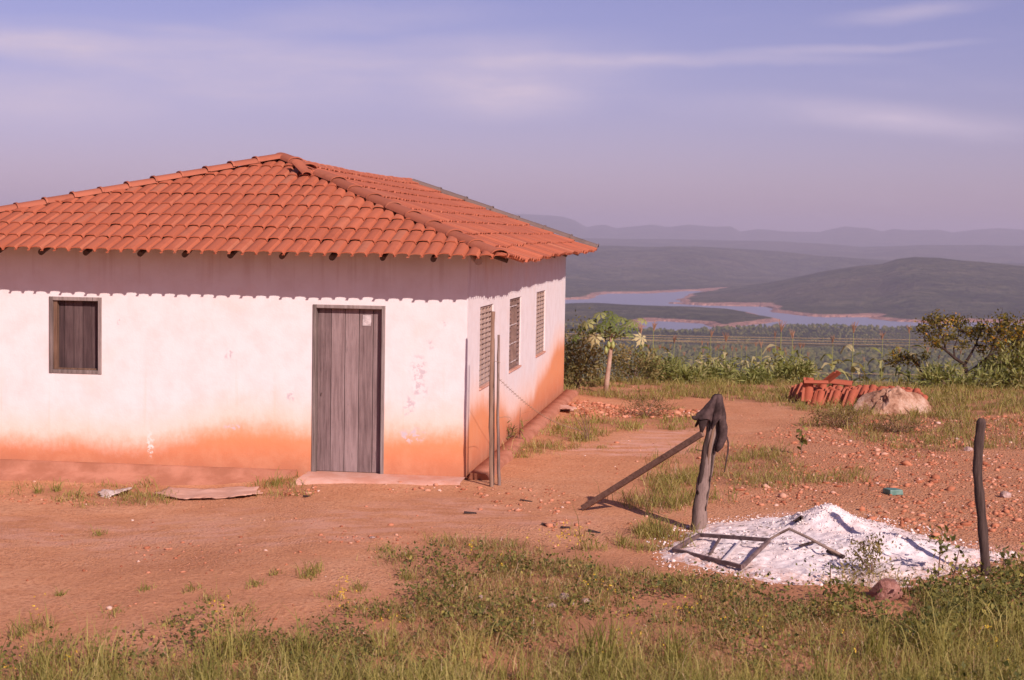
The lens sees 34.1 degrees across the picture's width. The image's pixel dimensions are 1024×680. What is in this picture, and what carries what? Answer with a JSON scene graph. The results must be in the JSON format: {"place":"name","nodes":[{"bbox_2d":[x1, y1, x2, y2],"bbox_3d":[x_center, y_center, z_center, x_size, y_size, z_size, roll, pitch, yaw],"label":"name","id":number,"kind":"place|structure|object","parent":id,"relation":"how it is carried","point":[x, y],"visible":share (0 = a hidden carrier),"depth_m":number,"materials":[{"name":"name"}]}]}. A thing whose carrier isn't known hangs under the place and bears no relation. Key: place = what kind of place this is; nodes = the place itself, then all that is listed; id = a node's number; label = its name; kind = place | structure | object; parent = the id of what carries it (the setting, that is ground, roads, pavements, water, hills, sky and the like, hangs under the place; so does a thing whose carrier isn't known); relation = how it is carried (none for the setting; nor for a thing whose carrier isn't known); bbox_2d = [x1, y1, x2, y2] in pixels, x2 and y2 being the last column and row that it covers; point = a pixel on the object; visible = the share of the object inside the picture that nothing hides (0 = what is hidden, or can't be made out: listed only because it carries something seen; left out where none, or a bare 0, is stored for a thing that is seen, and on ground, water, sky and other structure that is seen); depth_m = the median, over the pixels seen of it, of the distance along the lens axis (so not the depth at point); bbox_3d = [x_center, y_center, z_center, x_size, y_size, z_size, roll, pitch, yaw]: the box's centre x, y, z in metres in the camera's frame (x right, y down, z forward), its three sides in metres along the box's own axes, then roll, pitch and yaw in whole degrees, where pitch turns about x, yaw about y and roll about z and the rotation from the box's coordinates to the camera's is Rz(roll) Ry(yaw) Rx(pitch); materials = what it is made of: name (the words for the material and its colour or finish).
{"place":"outdoors","nodes":[
{"label":"outdoors","id":0,"kind":"place"},
{"bbox_2d":[0,381,1023,679],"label":"ground","id":1,"kind":"structure","parent":0,"point":[38,555],"depth_m":17.71,"materials":[{"name":"red soil"}]},
{"bbox_2d":[97,487,131,497],"bbox_3d":[-4.923,1.884,20.754,0.370,0.094,0.595,1,4,0],"label":"plastic scrap","id":2,"kind":"object","parent":1,"relation":"on","point":[102,492],"visible":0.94,"depth_m":20.61,"materials":[{"name":"plastic"}]},
{"bbox_2d":[154,486,262,498],"bbox_3d":[-3.769,1.873,20.582,1.533,0.109,0.822,2,4,20],"label":"cardboard sheet","id":3,"kind":"object","parent":1,"relation":"on","point":[214,493],"visible":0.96,"depth_m":20.50,"materials":[{"name":"cardboard"}]},
{"bbox_2d":[0,152,598,485],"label":"house","id":4,"kind":"structure","parent":1,"relation":"on","point":[247,320],"depth_m":21.79,"materials":[{"name":"paint"}]},
{"bbox_2d":[49,296,101,373],"bbox_3d":[-5.728,-0.064,22.008,0.723,1.011,0.137,1,4,8],"label":"window","id":5,"kind":"structure","parent":4,"relation":"in","point":[75,323],"depth_m":22.03,"materials":[{"name":"brown wood"}]},
{"bbox_2d":[291,159,312,174],"bbox_3d":[-3.002,-2.478,24.000,0.215,0.085,0.420,11,22,-34],"label":"roof tile","id":6,"kind":"object","parent":4,"relation":"on","point":[300,166],"visible":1,"depth_m":23.96,"materials":[{"name":"ceramic"}]},
{"bbox_2d":[311,304,385,473],"bbox_3d":[-2.096,0.656,21.570,0.954,2.220,0.162,1,4,8],"label":"door","id":7,"kind":"structure","parent":4,"relation":"in","point":[348,367],"depth_m":21.58,"materials":[{"name":"brown wood"}]},
{"bbox_2d":[479,304,491,389],"bbox_3d":[-0.378,0.079,22.934,0.103,1.115,1.229,1,4,8],"label":"window","id":8,"kind":"structure","parent":4,"relation":"in","point":[485,311],"depth_m":22.94,"materials":[{"name":"paint"}]},
{"bbox_2d":[509,297,521,372],"bbox_3d":[0.000,-0.098,25.873,0.147,1.115,1.334,1,4,8],"label":"window","id":9,"kind":"structure","parent":4,"relation":"in","point":[514,341],"depth_m":26.16,"materials":[{"name":"paint"}]},
{"bbox_2d":[536,290,545,357],"bbox_3d":[0.473,-0.298,29.203,0.103,1.115,1.349,1,4,8],"label":"window","id":10,"kind":"structure","parent":4,"relation":"in","point":[540,295],"depth_m":29.34,"materials":[{"name":"paint"}]},
{"bbox_2d":[489,311,494,486],"bbox_3d":[-0.250,0.761,20.748,0.076,2.233,0.059,1,4,0],"label":"wooden post","id":11,"kind":"object","parent":1,"relation":"on","point":[491,374],"visible":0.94,"depth_m":20.73,"materials":[{"name":"grey wood"}]},
{"bbox_2d":[493,344,494,484],"bbox_3d":[-0.225,0.924,20.859,0.019,1.894,0.054,4,5,39],"label":"wooden post","id":12,"kind":"object","parent":1,"relation":"on","point":[494,416],"visible":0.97,"depth_m":20.86,"materials":[{"name":"grey wood"}]},
{"bbox_2d":[496,335,500,485],"bbox_3d":[-0.162,0.903,20.875,0.076,1.938,0.045,1,4,0],"label":"wooden post","id":13,"kind":"object","parent":1,"relation":"on","point":[497,425],"visible":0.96,"depth_m":20.87,"materials":[{"name":"grey wood"}]},
{"bbox_2d":[500,379,579,430],"bbox_3d":[0.442,0.939,23.275,0.042,1.192,4.946,2,4,14],"label":"barbed wire","id":14,"kind":"object","parent":13,"relation":"attached to","point":[538,412],"visible":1,"depth_m":22.97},
{"bbox_2d":[3,521,1009,671],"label":"wildflowers","id":15,"kind":"object","parent":1,"relation":"on","point":[513,567],"visible":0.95,"depth_m":13.52,"materials":[{"name":"yellow plant"}]},
{"bbox_2d":[0,534,1023,679],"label":"weeds","id":16,"kind":"object","parent":1,"relation":"on","point":[982,579],"visible":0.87,"depth_m":13.71,"materials":[{"name":"green plant"}]},
{"bbox_2d":[506,421,518,439],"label":"bush","id":17,"kind":"object","parent":1,"relation":"on","point":[510,434],"visible":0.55,"depth_m":25.24,"materials":[{"name":"green plant"}]},
{"bbox_2d":[2,383,1023,663],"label":"pebbles","id":18,"kind":"object","parent":1,"relation":"on","point":[814,499],"visible":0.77,"depth_m":21.43,"materials":[{"name":"stone"}]},
{"bbox_2d":[559,405,576,410],"bbox_3d":[0.959,1.212,29.990,0.395,0.057,1.028,1,4,0],"label":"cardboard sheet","id":19,"kind":"object","parent":1,"relation":"on","point":[571,408],"visible":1,"depth_m":29.95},
{"bbox_2d":[575,410,589,440],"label":"dead shrub","id":20,"kind":"object","parent":1,"relation":"on","point":[586,436],"visible":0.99,"depth_m":25.54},
{"bbox_2d":[564,307,616,389],"bbox_3d":[1.279,0.199,34.664,1.882,1.746,1.744,1,4,0],"label":"bush","id":21,"kind":"object","parent":1,"relation":"on","point":[570,367],"visible":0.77,"depth_m":34.54,"materials":[{"name":"green plant"}]},
{"bbox_2d":[571,311,647,392],"bbox_3d":[1.961,0.258,33.552,1.574,1.677,0.913,1,4,0],"label":"papaya tree","id":22,"kind":"object","parent":1,"relation":"on","point":[609,347],"visible":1,"depth_m":33.47,"materials":[{"name":"green plant"}]},
{"bbox_2d":[602,339,670,383],"bbox_3d":[2.703,0.450,36.147,1.787,1.109,1.298,1,4,0],"label":"bush","id":23,"kind":"object","parent":1,"relation":"on","point":[653,373],"visible":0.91,"depth_m":36.03,"materials":[{"name":"green plant"}]},
{"bbox_2d":[620,326,658,380],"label":"maize plant","id":24,"kind":"object","parent":1,"relation":"on","point":[640,330],"visible":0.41,"depth_m":40.08,"materials":[{"name":"green plant"}]},
{"bbox_2d":[581,431,704,510],"bbox_3d":[1.421,1.460,18.492,0.040,1.084,1.767,-3,5,-44],"label":"wooden prop","id":25,"kind":"object","parent":1,"relation":"on","point":[645,468],"visible":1,"depth_m":18.43,"materials":[{"name":"brown wood"}]},
{"bbox_2d":[614,389,684,417],"bbox_3d":[2.355,1.122,29.200,1.165,0.521,0.802,3,4,30],"label":"bush","id":26,"kind":"object","parent":1,"relation":"on","point":[639,405],"visible":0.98,"depth_m":29.20,"materials":[{"name":"green plant"}]},
{"bbox_2d":[634,321,668,370],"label":"maize plant","id":27,"kind":"object","parent":1,"relation":"on","point":[654,327],"visible":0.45,"depth_m":41.07,"materials":[{"name":"green plant"}]},
{"bbox_2d":[638,353,691,383],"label":"bush","id":28,"kind":"object","parent":1,"relation":"on","point":[668,367],"visible":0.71,"depth_m":36.57,"materials":[{"name":"green plant"}]},
{"bbox_2d":[659,360,714,384],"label":"bush","id":29,"kind":"object","parent":1,"relation":"on","point":[691,377],"visible":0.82,"depth_m":36.43,"materials":[{"name":"green plant"}]},
{"bbox_2d":[690,341,707,365],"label":"maize plant","id":30,"kind":"object","parent":1,"relation":"on","point":[702,361],"visible":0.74,"depth_m":37.08,"materials":[{"name":"green plant"}]},
{"bbox_2d":[690,420,718,530],"bbox_3d":[2.087,1.368,17.936,0.329,1.495,0.192,1,4,0],"label":"wooden post","id":31,"kind":"object","parent":1,"relation":"on","point":[703,482],"visible":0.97,"depth_m":17.89,"materials":[{"name":"grey wood"}]},
{"bbox_2d":[691,394,727,451],"bbox_3d":[2.110,0.886,17.928,0.391,0.614,0.296,1,4,0],"label":"jacket","id":32,"kind":"object","parent":31,"relation":"hanging from","point":[712,410],"visible":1,"depth_m":17.83,"materials":[{"name":"fabric"}]},
{"bbox_2d":[724,437,728,471],"bbox_3d":[2.285,1.200,17.857,0.066,0.432,0.030,1,4,0],"label":"cord","id":33,"kind":"object","parent":32,"relation":"hanging from","point":[727,453],"visible":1,"depth_m":17.86,"materials":[{"name":"fabric"}]},
{"bbox_2d":[699,342,715,380],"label":"maize plant","id":34,"kind":"object","parent":1,"relation":"on","point":[707,354],"visible":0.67,"depth_m":37.49,"materials":[{"name":"green plant"}]},
{"bbox_2d":[695,328,725,377],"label":"maize plant","id":35,"kind":"object","parent":1,"relation":"on","point":[711,332],"visible":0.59,"depth_m":39.57,"materials":[{"name":"green plant"}]},
{"bbox_2d":[677,359,752,382],"bbox_3d":[4.475,0.794,36.937,1.903,0.807,1.298,1,4,0],"label":"bush","id":36,"kind":"object","parent":1,"relation":"on","point":[720,372],"visible":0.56,"depth_m":36.78,"materials":[{"name":"green plant"}]},
{"bbox_2d":[716,331,733,371],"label":"maize plant","id":37,"kind":"object","parent":1,"relation":"on","point":[726,338],"visible":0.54,"depth_m":40.57,"materials":[{"name":"green plant"}]},
{"bbox_2d":[723,346,740,374],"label":"maize plant","id":38,"kind":"object","parent":1,"relation":"on","point":[733,361],"visible":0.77,"depth_m":37.29,"materials":[{"name":"green plant"}]},
{"bbox_2d":[732,347,747,371],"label":"maize plant","id":39,"kind":"object","parent":1,"relation":"on","point":[743,364],"visible":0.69,"depth_m":37.59,"materials":[{"name":"green plant"}]},
{"bbox_2d":[739,346,754,373],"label":"maize plant","id":40,"kind":"object","parent":1,"relation":"on","point":[746,360],"visible":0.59,"depth_m":38.48,"materials":[{"name":"green plant"}]},
{"bbox_2d":[731,361,776,384],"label":"bush","id":41,"kind":"object","parent":1,"relation":"on","point":[756,373],"visible":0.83,"depth_m":36.51,"materials":[{"name":"green plant"}]},
{"bbox_2d":[744,342,766,367],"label":"maize plant","id":42,"kind":"object","parent":1,"relation":"on","point":[754,358],"visible":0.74,"depth_m":37.27,"materials":[{"name":"green plant"}]},
{"bbox_2d":[753,340,772,369],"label":"maize plant","id":43,"kind":"object","parent":1,"relation":"on","point":[761,355],"visible":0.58,"depth_m":40.09,"materials":[{"name":"green plant"}]},
{"bbox_2d":[763,347,779,379],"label":"maize plant","id":44,"kind":"object","parent":1,"relation":"on","point":[769,358],"visible":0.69,"depth_m":37.50,"materials":[{"name":"green plant"}]},
{"bbox_2d":[759,330,791,381],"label":"maize plant","id":45,"kind":"object","parent":1,"relation":"on","point":[776,359],"visible":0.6,"depth_m":40.09,"materials":[{"name":"green plant"}]},
{"bbox_2d":[762,319,790,374],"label":"maize plant","id":46,"kind":"object","parent":1,"relation":"on","point":[780,352],"visible":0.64,"depth_m":41.04,"materials":[{"name":"green plant"}]},
{"bbox_2d":[765,355,824,384],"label":"bush","id":47,"kind":"object","parent":1,"relation":"on","point":[806,369],"visible":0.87,"depth_m":36.79,"materials":[{"name":"green plant"}]},
{"bbox_2d":[791,384,799,400],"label":"roof tile","id":48,"kind":"object","parent":1,"relation":"on","point":[795,389],"visible":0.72,"depth_m":32.77,"materials":[{"name":"ceramic"}]},
{"bbox_2d":[795,384,802,400],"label":"roof tile","id":49,"kind":"object","parent":1,"relation":"on","point":[798,391],"visible":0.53,"depth_m":32.53,"materials":[{"name":"ceramic"}]},
{"bbox_2d":[780,330,818,379],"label":"maize plant","id":50,"kind":"object","parent":1,"relation":"on","point":[792,336],"visible":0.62,"depth_m":40.57,"materials":[{"name":"green plant"}]},
{"bbox_2d":[793,423,807,454],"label":"weed plant","id":51,"kind":"object","parent":1,"relation":"on","point":[802,440],"visible":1,"depth_m":24.37,"materials":[{"name":"green plant"}]},
{"bbox_2d":[584,368,1020,376],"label":"fence wire","id":52,"kind":"object","parent":1,"relation":"on","point":[841,373],"visible":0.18,"depth_m":46.13,"materials":[{"name":"metal"}]},
{"bbox_2d":[801,377,813,401],"bbox_3d":[5.669,0.950,32.001,0.231,0.462,0.077,4,-1,-8],"label":"roof tile","id":53,"kind":"object","parent":1,"relation":"on","point":[807,393],"visible":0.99,"depth_m":31.99,"materials":[{"name":"ceramic"}]},
{"bbox_2d":[808,387,822,404],"bbox_3d":[5.805,1.074,31.973,0.210,0.070,0.420,7,49,24],"label":"roof tile","id":54,"kind":"object","parent":1,"relation":"on","point":[817,389],"visible":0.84,"depth_m":31.97,"materials":[{"name":"ceramic"}]},
{"bbox_2d":[804,380,828,383],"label":"roof tile","id":55,"kind":"object","parent":54,"relation":"on","point":[816,382],"visible":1,"depth_m":31.91,"materials":[{"name":"ceramic"}]},
{"bbox_2d":[812,390,824,405],"bbox_3d":[5.828,1.141,31.870,0.210,0.420,0.070,8,-35,23],"label":"roof tile","id":56,"kind":"object","parent":1,"relation":"on","point":[820,395],"visible":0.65,"depth_m":31.87,"materials":[{"name":"ceramic"}]},
{"bbox_2d":[822,390,834,405],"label":"roof tile","id":57,"kind":"object","parent":1,"relation":"on","point":[827,396],"visible":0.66,"depth_m":31.91,"materials":[{"name":"ceramic"}]},
{"bbox_2d":[822,562,839,584],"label":"weed plant","id":58,"kind":"object","parent":1,"relation":"on","point":[828,573],"visible":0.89,"depth_m":15.16,"materials":[{"name":"green plant"}]},
{"bbox_2d":[814,336,851,379],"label":"maize plant","id":59,"kind":"object","parent":1,"relation":"on","point":[833,363],"visible":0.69,"depth_m":41.11,"materials":[{"name":"green plant"}]},
{"bbox_2d":[646,503,1020,586],"bbox_3d":[3.215,1.970,17.132,4.048,0.428,4.422,1,4,0],"label":"sand pile","id":60,"kind":"object","parent":1,"relation":"on","point":[834,524],"visible":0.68,"depth_m":16.43,"materials":[{"name":"sand"}]},
{"bbox_2d":[672,533,770,568],"bbox_3d":[2.113,2.017,16.394,0.781,0.178,1.377,-1,4,-32],"label":"metal frame","id":61,"kind":"object","parent":60,"relation":"on","point":[752,556],"visible":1,"depth_m":16.35,"materials":[{"name":"paint"}]},
{"bbox_2d":[770,528,840,554],"bbox_3d":[2.878,1.961,16.338,0.770,0.201,0.142,4,5,43],"label":"stick","id":62,"kind":"object","parent":60,"relation":"on","point":[810,539],"visible":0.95,"depth_m":16.38,"materials":[{"name":"grey wood"}]},
{"bbox_2d":[799,541,813,546],"bbox_3d":[2.898,1.998,16.384,0.036,0.035,0.353,4,4,36],"label":"stick","id":63,"kind":"object","parent":60,"relation":"on","point":[806,544],"visible":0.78,"depth_m":16.34,"materials":[{"name":"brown wood"}]},
{"bbox_2d":[826,550,844,558],"bbox_3d":[3.119,2.062,16.118,0.117,0.072,0.180,0,4,-18],"label":"stick","id":64,"kind":"object","parent":60,"relation":"on","point":[840,555],"visible":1,"depth_m":16.15,"materials":[{"name":"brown wood"}]},
{"bbox_2d":[681,504,1005,582],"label":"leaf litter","id":65,"kind":"object","parent":60,"relation":"on","point":[828,542],"visible":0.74,"depth_m":16.66,"materials":[{"name":"plant"}]},
{"bbox_2d":[928,525,957,575],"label":"weed plant","id":66,"kind":"object","parent":60,"relation":"on","point":[941,546],"visible":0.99,"depth_m":15.64,"materials":[{"name":"green plant"}]},
{"bbox_2d":[827,390,840,406],"bbox_3d":[6.105,1.135,31.743,0.210,0.420,0.070,11,-31,22],"label":"roof tile","id":67,"kind":"object","parent":1,"relation":"on","point":[835,394],"visible":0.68,"depth_m":31.76,"materials":[{"name":"ceramic"}]},
{"bbox_2d":[799,404,877,429],"bbox_3d":[5.516,1.289,28.101,1.391,0.429,0.910,1,4,0],"label":"bush","id":68,"kind":"object","parent":1,"relation":"on","point":[842,418],"visible":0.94,"depth_m":28.01,"materials":[{"name":"green plant"}]},
{"bbox_2d":[839,386,848,402],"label":"roof tile","id":69,"kind":"object","parent":1,"relation":"on","point":[842,394],"visible":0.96,"depth_m":31.92,"materials":[{"name":"ceramic"}]},
{"bbox_2d":[838,388,850,403],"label":"roof tile","id":70,"kind":"object","parent":1,"relation":"on","point":[844,390],"visible":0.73,"depth_m":31.88,"materials":[{"name":"ceramic"}]},
{"bbox_2d":[826,322,871,384],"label":"maize plant","id":71,"kind":"object","parent":1,"relation":"on","point":[854,364],"visible":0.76,"depth_m":41.12,"materials":[{"name":"green plant"}]},
{"bbox_2d":[841,390,856,406],"bbox_3d":[6.382,1.108,31.617,0.210,0.070,0.420,9,48,23],"label":"roof tile","id":72,"kind":"object","parent":1,"relation":"on","point":[849,395],"visible":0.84,"depth_m":31.62,"materials":[{"name":"ceramic"}]},
{"bbox_2d":[855,386,868,401],"bbox_3d":[6.620,1.070,31.802,0.210,0.420,0.070,16,-26,28],"label":"roof tile","id":73,"kind":"object","parent":1,"relation":"on","point":[861,390],"visible":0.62,"depth_m":31.82,"materials":[{"name":"ceramic"}]},
{"bbox_2d":[851,356,874,384],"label":"maize plant","id":74,"kind":"object","parent":1,"relation":"on","point":[863,368],"visible":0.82,"depth_m":39.64,"materials":[{"name":"green plant"}]},
{"bbox_2d":[837,532,898,578],"bbox_3d":[3.280,1.999,15.503,0.601,0.486,0.534,1,4,0],"label":"bush","id":75,"kind":"object","parent":1,"relation":"on","point":[870,557],"visible":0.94,"depth_m":15.46,"materials":[{"name":"green plant"}]},
{"bbox_2d":[867,384,876,389],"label":"roof tile","id":76,"kind":"object","parent":1,"relation":"on","point":[872,387],"visible":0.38,"depth_m":32.02,"materials":[{"name":"ceramic"}]},
{"bbox_2d":[864,332,896,382],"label":"maize plant","id":77,"kind":"object","parent":1,"relation":"on","point":[881,371],"visible":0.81,"depth_m":40.10,"materials":[{"name":"green plant"}]},
{"bbox_2d":[869,578,902,600],"bbox_3d":[3.275,2.207,14.651,0.285,0.252,0.236,1,4,2],"label":"rock","id":78,"kind":"object","parent":1,"relation":"on","point":[891,587],"visible":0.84,"depth_m":14.56,"materials":[{"name":"stone"}]},
{"bbox_2d":[851,385,931,413],"bbox_3d":[6.984,1.464,30.611,1.516,1.287,0.981,1,4,0],"label":"boulder","id":79,"kind":"object","parent":1,"relation":"on","point":[892,400],"visible":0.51,"depth_m":30.44,"materials":[{"name":"stone"}]},
{"bbox_2d":[883,488,902,494],"bbox_3d":[4.730,1.880,20.746,0.186,0.072,0.207,0,4,-14],"label":"container","id":80,"kind":"object","parent":1,"relation":"on","point":[894,491],"visible":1,"depth_m":20.66,"materials":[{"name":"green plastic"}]},
{"bbox_2d":[885,347,910,385],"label":"maize plant","id":81,"kind":"object","parent":1,"relation":"on","point":[898,367],"visible":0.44,"depth_m":40.10,"materials":[{"name":"green plant"}]},
{"bbox_2d":[864,412,932,432],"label":"grass","id":82,"kind":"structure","parent":1,"relation":"on","point":[882,426],"depth_m":27.39,"materials":[{"name":"green plant"}]},
{"bbox_2d":[887,323,927,384],"bbox_3d":[9.409,0.526,39.603,0.948,1.833,0.996,2,4,9],"label":"maize plant","id":83,"kind":"object","parent":1,"relation":"on","point":[908,372],"visible":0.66,"depth_m":39.58,"materials":[{"name":"green plant"}]},
{"bbox_2d":[883,346,931,380],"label":"bush","id":84,"kind":"object","parent":1,"relation":"on","point":[908,358],"visible":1,"depth_m":38.57,"materials":[{"name":"green plant"}]},
{"bbox_2d":[904,358,993,387],"bbox_3d":[9.465,0.825,36.458,1.965,0.849,1.332,1,4,0],"label":"bush","id":85,"kind":"object","parent":1,"relation":"on","point":[937,377],"visible":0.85,"depth_m":36.37,"materials":[{"name":"green plant"}]},
{"bbox_2d":[945,545,964,577],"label":"weed plant","id":86,"kind":"object","parent":1,"relation":"on","point":[954,559],"visible":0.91,"depth_m":15.55,"materials":[{"name":"green plant"}]},
{"bbox_2d":[909,307,1023,382],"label":"tree","id":87,"kind":"object","parent":1,"relation":"on","point":[1017,330],"visible":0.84,"depth_m":36.97,"materials":[{"name":"green plant"}]},
{"bbox_2d":[972,418,990,575],"bbox_3d":[4.421,1.480,15.713,0.203,1.497,0.097,1,4,0],"label":"wooden post","id":88,"kind":"object","parent":1,"relation":"on","point":[979,496],"visible":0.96,"depth_m":15.68,"materials":[{"name":"brown wood"}]},
{"bbox_2d":[960,356,1023,388],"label":"bush","id":89,"kind":"object","parent":1,"relation":"on","point":[991,371],"visible":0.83,"depth_m":36.36,"materials":[{"name":"green plant"}]},
{"bbox_2d":[990,545,1016,569],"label":"weed plant","id":90,"kind":"object","parent":1,"relation":"on","point":[1003,554],"visible":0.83,"depth_m":15.88,"materials":[{"name":"green plant"}]},
{"bbox_2d":[986,338,1023,388],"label":"bush","id":91,"kind":"object","parent":1,"relation":"on","point":[1010,360],"visible":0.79,"depth_m":36.35,"materials":[{"name":"green plant"}]},
{"bbox_2d":[999,491,1010,497],"bbox_3d":[6.080,1.914,20.586,0.144,0.119,0.113,1,4,9],"label":"stone","id":92,"kind":"object","parent":1,"relation":"on","point":[1003,494],"visible":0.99,"depth_m":20.55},
{"bbox_2d":[0,372,1023,679],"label":"grass","id":93,"kind":"structure","parent":0,"point":[610,656],"depth_m":12.50,"materials":[{"name":"plant"}]},
{"bbox_2d":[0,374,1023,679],"bbox_3d":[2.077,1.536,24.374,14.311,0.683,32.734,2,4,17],"label":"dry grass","id":94,"kind":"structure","parent":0,"point":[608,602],"depth_m":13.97,"materials":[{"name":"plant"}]},
{"bbox_2d":[0,0,1023,231],"label":"sky","id":95,"kind":"structure","parent":0,"point":[742,115],"materials":[{"name":"blue"}]},
{"bbox_2d":[514,214,1023,376],"bbox_3d":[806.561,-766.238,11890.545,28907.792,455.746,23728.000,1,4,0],"label":"terrain","id":96,"kind":"structure","parent":0,"point":[898,275],"depth_m":5769.15,"materials":[{"name":"plant"}]},
{"bbox_2d":[580,338,988,346],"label":"power cable","id":97,"kind":"object","parent":96,"relation":"on","point":[778,342],"visible":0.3,"depth_m":98.65,"materials":[{"name":"metal"}]},
{"bbox_2d":[565,338,1008,349],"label":"power cable","id":98,"kind":"object","parent":96,"relation":"on","point":[789,344],"visible":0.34,"depth_m":99.22,"materials":[{"name":"metal"}]},
{"bbox_2d":[596,334,980,340],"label":"power cable","id":99,"kind":"object","parent":96,"relation":"on","point":[780,337],"visible":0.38,"depth_m":97.86,"materials":[{"name":"metal"}]},
{"bbox_2d":[564,322,1022,386],"bbox_3d":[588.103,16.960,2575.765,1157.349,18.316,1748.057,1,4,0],"label":"forest","id":100,"kind":"object","parent":96,"relation":"on","point":[815,354],"visible":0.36,"depth_m":2486.48,"materials":[{"name":"plant"}]},
{"bbox_2d":[588,336,1023,344],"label":"power cable","id":101,"kind":"object","parent":96,"relation":"on","point":[800,340],"visible":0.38,"depth_m":98.72,"materials":[{"name":"metal"}]},
{"bbox_2d":[565,291,1021,330],"bbox_3d":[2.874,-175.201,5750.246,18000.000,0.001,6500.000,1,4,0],"label":"lake","id":102,"kind":"structure","parent":0,"point":[659,299],"depth_m":4115.04,"materials":[{"name":"blue liquid"}]},
{"bbox_2d":[817,370,840,385],"bbox_3d":[6.109,0.741,32.274,0.231,0.077,0.462,11,-42,-40],"label":"roof tile","id":103,"kind":"object","parent":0,"point":[832,376],"visible":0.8,"depth_m":32.23,"materials":[{"name":"ceramic"}]},
{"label":"roof tile","id":104,"kind":"object","parent":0,"visible":0},
{"bbox_2d":[829,379,852,385],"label":"roof tile","id":105,"kind":"object","parent":104,"relation":"on","point":[842,382],"visible":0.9,"depth_m":32.42,"materials":[{"name":"ceramic"}]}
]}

